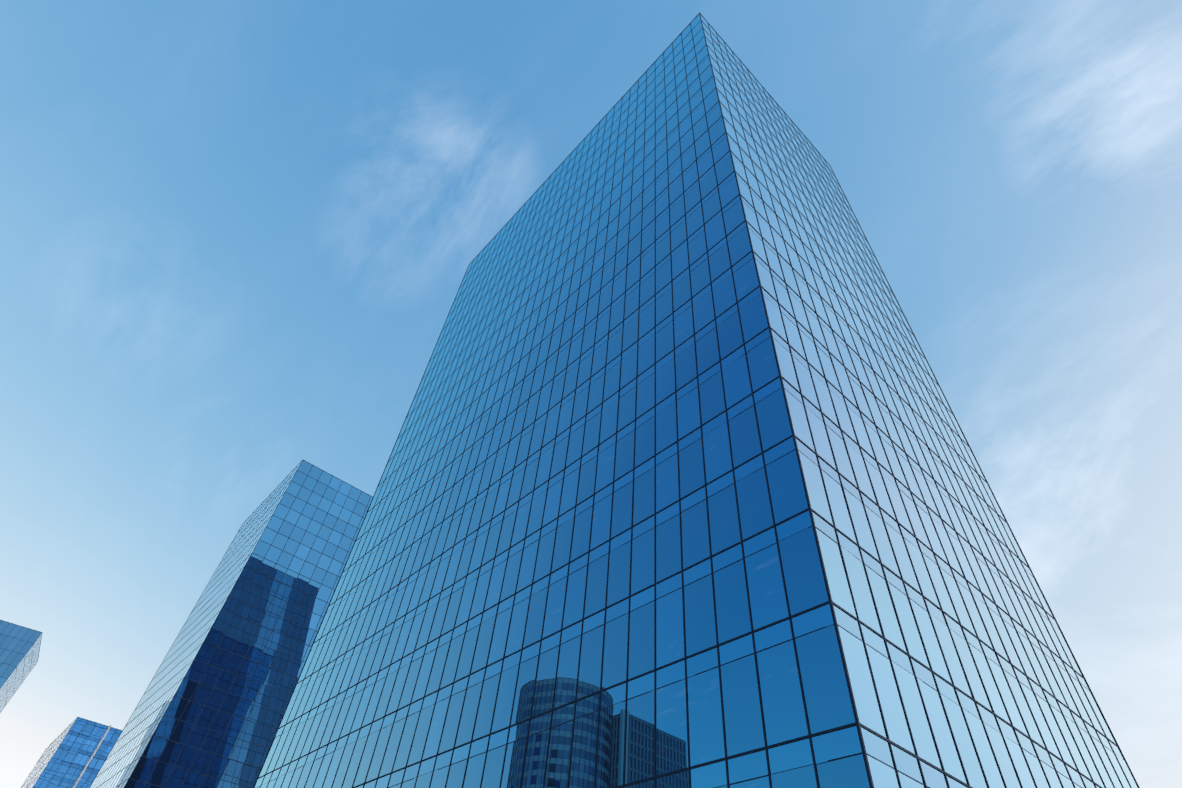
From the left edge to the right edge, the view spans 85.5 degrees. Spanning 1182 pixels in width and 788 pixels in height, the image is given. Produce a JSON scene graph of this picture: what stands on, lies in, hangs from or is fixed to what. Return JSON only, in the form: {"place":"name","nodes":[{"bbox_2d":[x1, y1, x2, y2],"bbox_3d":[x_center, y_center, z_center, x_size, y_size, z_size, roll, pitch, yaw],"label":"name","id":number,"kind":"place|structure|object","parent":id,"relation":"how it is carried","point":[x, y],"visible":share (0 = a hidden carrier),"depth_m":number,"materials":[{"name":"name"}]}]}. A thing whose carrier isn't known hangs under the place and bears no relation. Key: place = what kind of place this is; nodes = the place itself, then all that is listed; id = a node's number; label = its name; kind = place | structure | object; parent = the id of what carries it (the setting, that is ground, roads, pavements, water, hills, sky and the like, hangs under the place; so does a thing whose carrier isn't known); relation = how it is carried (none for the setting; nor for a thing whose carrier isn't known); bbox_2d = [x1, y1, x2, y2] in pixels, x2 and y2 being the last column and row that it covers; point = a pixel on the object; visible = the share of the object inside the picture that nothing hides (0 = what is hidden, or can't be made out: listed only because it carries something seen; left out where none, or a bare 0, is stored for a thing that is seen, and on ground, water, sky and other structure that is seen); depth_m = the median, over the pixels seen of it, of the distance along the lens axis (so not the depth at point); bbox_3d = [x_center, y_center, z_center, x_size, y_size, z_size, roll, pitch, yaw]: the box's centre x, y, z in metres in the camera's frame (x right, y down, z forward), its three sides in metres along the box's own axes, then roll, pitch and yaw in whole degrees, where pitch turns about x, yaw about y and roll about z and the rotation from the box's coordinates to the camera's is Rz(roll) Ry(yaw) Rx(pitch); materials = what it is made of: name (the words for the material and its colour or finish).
{"place":"outdoors","nodes":[
{"label":"outdoors","id":0,"kind":"place"},
{"bbox_2d":[0,620,42,712],"bbox_3d":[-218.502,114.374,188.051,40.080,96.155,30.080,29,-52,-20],"label":"building","id":1,"kind":"structure","parent":0,"point":[19,649],"depth_m":216.85,"materials":[{"name":"blue glass"}]},
{"bbox_2d":[21,717,122,787],"bbox_3d":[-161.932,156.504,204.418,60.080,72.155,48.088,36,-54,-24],"label":"building","id":2,"kind":"structure","parent":0,"point":[64,758],"depth_m":202.13,"materials":[{"name":"blue glass"}]},
{"bbox_2d":[72,725,110,787],"bbox_3d":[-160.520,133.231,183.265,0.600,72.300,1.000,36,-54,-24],"label":"building fin","id":3,"kind":"object","parent":2,"relation":"attached to","point":[92,756],"visible":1,"depth_m":202.63,"materials":[{"name":"grey metal"}]},
{"bbox_2d":[0,0,1181,787],"label":"sky","id":4,"kind":"structure","parent":0,"point":[239,239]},
{"bbox_2d":[253,12,1139,787],"bbox_3d":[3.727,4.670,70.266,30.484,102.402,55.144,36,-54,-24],"label":"tower","id":5,"kind":"structure","parent":0,"point":[683,482],"depth_m":37.76,"materials":[{"name":"blue glass"}]},
{"label":"ground","id":6,"kind":"structure","parent":0,"visible":0},
{"bbox_2d":[90,460,372,787],"bbox_3d":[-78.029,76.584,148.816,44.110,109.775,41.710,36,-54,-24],"label":"tower","id":7,"kind":"structure","parent":6,"relation":"on","point":[209,710],"depth_m":139.74,"materials":[{"name":"blue glass"}]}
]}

